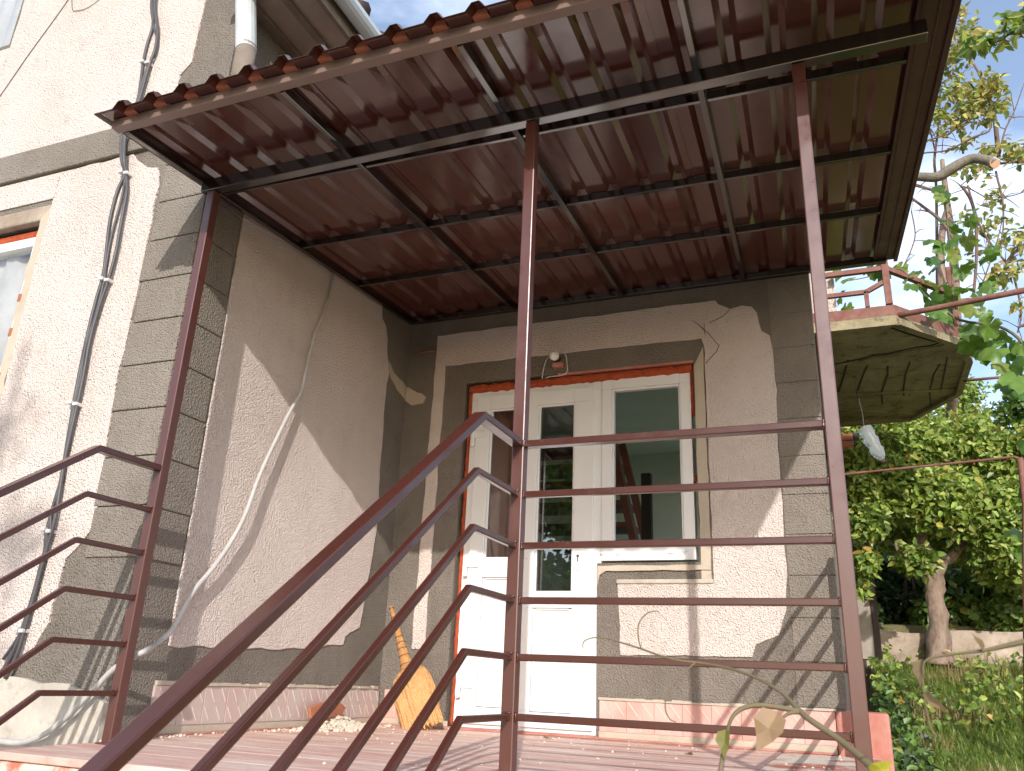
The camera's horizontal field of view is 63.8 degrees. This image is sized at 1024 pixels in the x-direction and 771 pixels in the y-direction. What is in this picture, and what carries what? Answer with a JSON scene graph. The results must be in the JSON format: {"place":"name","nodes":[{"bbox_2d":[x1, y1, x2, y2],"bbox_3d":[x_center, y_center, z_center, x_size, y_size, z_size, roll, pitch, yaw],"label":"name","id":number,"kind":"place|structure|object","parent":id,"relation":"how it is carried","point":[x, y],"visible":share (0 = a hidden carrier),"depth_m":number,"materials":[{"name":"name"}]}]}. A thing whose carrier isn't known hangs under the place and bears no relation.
{"place":"outdoors","nodes":[
{"label":"outdoors","id":0,"kind":"place"},
{"bbox_2d":[363,0,1023,542],"label":"sky","id":1,"kind":"structure","parent":0,"point":[384,13],"materials":[{"name":"blue"}]},
{"bbox_2d":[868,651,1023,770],"bbox_3d":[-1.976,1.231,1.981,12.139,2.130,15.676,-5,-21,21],"label":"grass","id":2,"kind":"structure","parent":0,"point":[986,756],"depth_m":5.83,"materials":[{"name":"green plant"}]},
{"bbox_2d":[868,621,1023,770],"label":"ground","id":3,"kind":"structure","parent":0,"point":[907,628],"depth_m":7.85,"materials":[{"name":"soil"}]},
{"bbox_2d":[0,723,882,770],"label":"porch platform","id":4,"kind":"structure","parent":3,"relation":"on","point":[254,752],"depth_m":3.16,"materials":[{"name":"paint"}]},
{"bbox_2d":[283,702,394,732],"bbox_3d":[-0.836,1.742,4.314,0.302,0.143,0.986,-5,-21,21],"label":"rubble pile","id":5,"kind":"object","parent":4,"relation":"on","point":[339,723],"visible":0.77,"depth_m":4.25,"materials":[{"name":"stone"}]},
{"bbox_2d":[389,605,443,729],"bbox_3d":[-0.565,1.626,4.690,0.447,0.728,0.100,-8,-22,27],"label":"broom","id":6,"kind":"object","parent":4,"relation":"on","point":[414,697],"visible":0.71,"depth_m":4.60,"materials":[{"name":"wicker"}]},
{"bbox_2d":[155,726,841,770],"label":"grit","id":7,"kind":"object","parent":4,"relation":"on","point":[274,730],"visible":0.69,"depth_m":3.62,"materials":[{"name":"gravel"}]},
{"bbox_2d":[94,0,961,770],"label":"porch canopy","id":8,"kind":"object","parent":4,"relation":"on","point":[522,158],"visible":1,"depth_m":3.37,"materials":[{"name":"brown metal"}]},
{"bbox_2d":[0,445,161,725],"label":"stair railing","id":9,"kind":"object","parent":8,"relation":"attached to","point":[15,485],"visible":1,"depth_m":2.82,"materials":[{"name":"metal"}]},
{"bbox_2d":[78,411,522,770],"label":"stair railing","id":10,"kind":"object","parent":8,"relation":"attached to","point":[131,740],"visible":1,"depth_m":1.71,"materials":[{"name":"metal"}]},
{"bbox_2d":[514,418,852,742],"bbox_3d":[0.459,0.548,2.412,0.932,0.865,0.044,-5,-21,21],"label":"front railing","id":11,"kind":"object","parent":8,"relation":"attached to","point":[785,427],"visible":0.99,"depth_m":2.40,"materials":[{"name":"metal"}]},
{"bbox_2d":[0,0,972,770],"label":"house","id":12,"kind":"structure","parent":3,"relation":"on","point":[386,402],"depth_m":4.48,"materials":[{"name":"grey paint"}]},
{"bbox_2d":[0,0,22,46],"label":"window","id":13,"kind":"structure","parent":12,"relation":"in","point":[9,9],"depth_m":5.39,"materials":[{"name":"plastic"}]},
{"bbox_2d":[0,237,35,367],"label":"window","id":14,"kind":"structure","parent":12,"relation":"in","point":[15,256],"depth_m":4.43,"materials":[{"name":"plastic"}]},
{"bbox_2d":[0,0,98,95],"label":"thin wire","id":15,"kind":"object","parent":12,"relation":"attached to","point":[41,37],"visible":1,"depth_m":4.92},
{"bbox_2d":[1,0,158,678],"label":"cable bundle","id":16,"kind":"object","parent":12,"relation":"attached to","point":[15,647],"depth_m":3.89,"materials":[{"name":"grey plastic"}]},
{"bbox_2d":[0,273,334,745],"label":"conduit","id":17,"kind":"object","parent":12,"relation":"attached to","point":[102,680],"visible":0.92,"depth_m":3.60,"materials":[{"name":"white plastic"}]},
{"bbox_2d":[453,381,603,735],"bbox_3d":[0.117,0.978,4.958,0.882,2.043,0.121,-5,-21,21],"label":"door","id":18,"kind":"structure","parent":12,"relation":"in","point":[555,688],"depth_m":4.86,"materials":[{"name":"plastic"}]},
{"bbox_2d":[542,350,567,378],"bbox_3d":[0.269,-0.137,5.220,0.121,0.187,0.136,15,-23,-30],"label":"porch lamp","id":19,"kind":"object","parent":12,"relation":"attached to","point":[553,355],"visible":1,"depth_m":5.20,"materials":[{"name":"plastic"}]},
{"bbox_2d":[600,373,697,562],"bbox_3d":[0.798,0.477,4.862,0.550,1.110,0.080,-5,-21,21],"label":"window","id":20,"kind":"structure","parent":12,"relation":"in","point":[609,388],"depth_m":4.82,"materials":[{"name":"plastic"}]},
{"bbox_2d":[856,388,885,463],"bbox_3d":[2.651,0.279,6.132,0.133,0.635,0.181,18,-25,-37],"label":"plastic bottle","id":21,"kind":"object","parent":12,"relation":"hanging from","point":[871,441],"visible":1,"depth_m":6.04,"materials":[{"name":"white plastic"}]},
{"bbox_2d":[832,185,1023,562],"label":"grape vine","id":22,"kind":"object","parent":12,"relation":"attached to","point":[983,339],"visible":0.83,"depth_m":5.86,"materials":[{"name":"green plant"}]},
{"bbox_2d":[897,287,1023,317],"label":"trellis pipe","id":23,"kind":"object","parent":12,"relation":"attached to","point":[1003,294],"visible":0.93,"depth_m":5.55,"materials":[{"name":"brown metal"}]},
{"bbox_2d":[963,374,1023,381],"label":"trellis pipe","id":24,"kind":"object","parent":12,"relation":"attached to","point":[983,378],"visible":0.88,"depth_m":6.59,"materials":[{"name":"metal"}]},
{"bbox_2d":[582,611,1023,770],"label":"vine shoot","id":25,"kind":"object","parent":3,"relation":"on","point":[769,723],"visible":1,"depth_m":1.25,"materials":[{"name":"green plant"}]},
{"bbox_2d":[872,543,924,625],"bbox_3d":[4.079,2.186,8.987,1.098,1.175,1.494,-5,-21,21],"label":"shrub","id":26,"kind":"object","parent":3,"relation":"on","point":[895,591],"visible":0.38,"depth_m":8.65,"materials":[{"name":"green plant"}]},
{"bbox_2d":[832,407,1023,666],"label":"garden tree","id":27,"kind":"object","parent":3,"relation":"on","point":[928,514],"visible":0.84,"depth_m":7.63,"materials":[{"name":"green plant"}]},
{"bbox_2d":[845,456,1023,728],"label":"garden pipe frame","id":28,"kind":"object","parent":3,"relation":"on","point":[1020,462],"visible":0.87,"depth_m":4.52,"materials":[{"name":"brown metal"}]},
{"bbox_2d":[863,629,1022,710],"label":"garden wall","id":29,"kind":"structure","parent":3,"relation":"on","point":[908,644],"depth_m":7.78,"materials":[{"name":"concrete"}]},
{"bbox_2d":[868,627,1022,770],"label":"weeds","id":30,"kind":"object","parent":3,"relation":"on","point":[908,738],"visible":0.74,"depth_m":5.95,"materials":[{"name":"green plant"}]},
{"bbox_2d":[903,541,999,628],"bbox_3d":[4.776,2.037,8.690,1.045,1.276,1.528,-15,-26,40],"label":"shrub","id":31,"kind":"object","parent":3,"relation":"on","point":[962,593],"visible":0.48,"depth_m":8.17,"materials":[{"name":"green plant"}]},
{"bbox_2d":[904,1,1023,621],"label":"pear tree","id":32,"kind":"object","parent":3,"relation":"on","point":[980,96],"visible":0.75,"depth_m":8.02,"materials":[{"name":"green plant"}]},
{"bbox_2d":[954,2,1023,64],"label":"pear branch","id":33,"kind":"object","parent":32,"relation":"attached to","point":[1014,20],"visible":1,"depth_m":5.31,"materials":[{"name":"green plant"}]},
{"bbox_2d":[929,374,1014,505],"bbox_3d":[8.856,2.098,15.988,2.436,4.859,1.890,-5,-21,21],"label":"background tree","id":34,"kind":"object","parent":3,"relation":"on","point":[968,397],"visible":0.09,"depth_m":16.34,"materials":[{"name":"green plant"}]},
{"bbox_2d":[961,561,1022,631],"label":"shrub","id":35,"kind":"object","parent":3,"relation":"on","point":[1006,615],"visible":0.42,"depth_m":7.86,"materials":[{"name":"green plant"}]},
{"bbox_2d":[967,356,1023,512],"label":"background tree","id":36,"kind":"object","parent":3,"relation":"on","point":[1012,410],"visible":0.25,"depth_m":15.00,"materials":[{"name":"green plant"}]}
]}

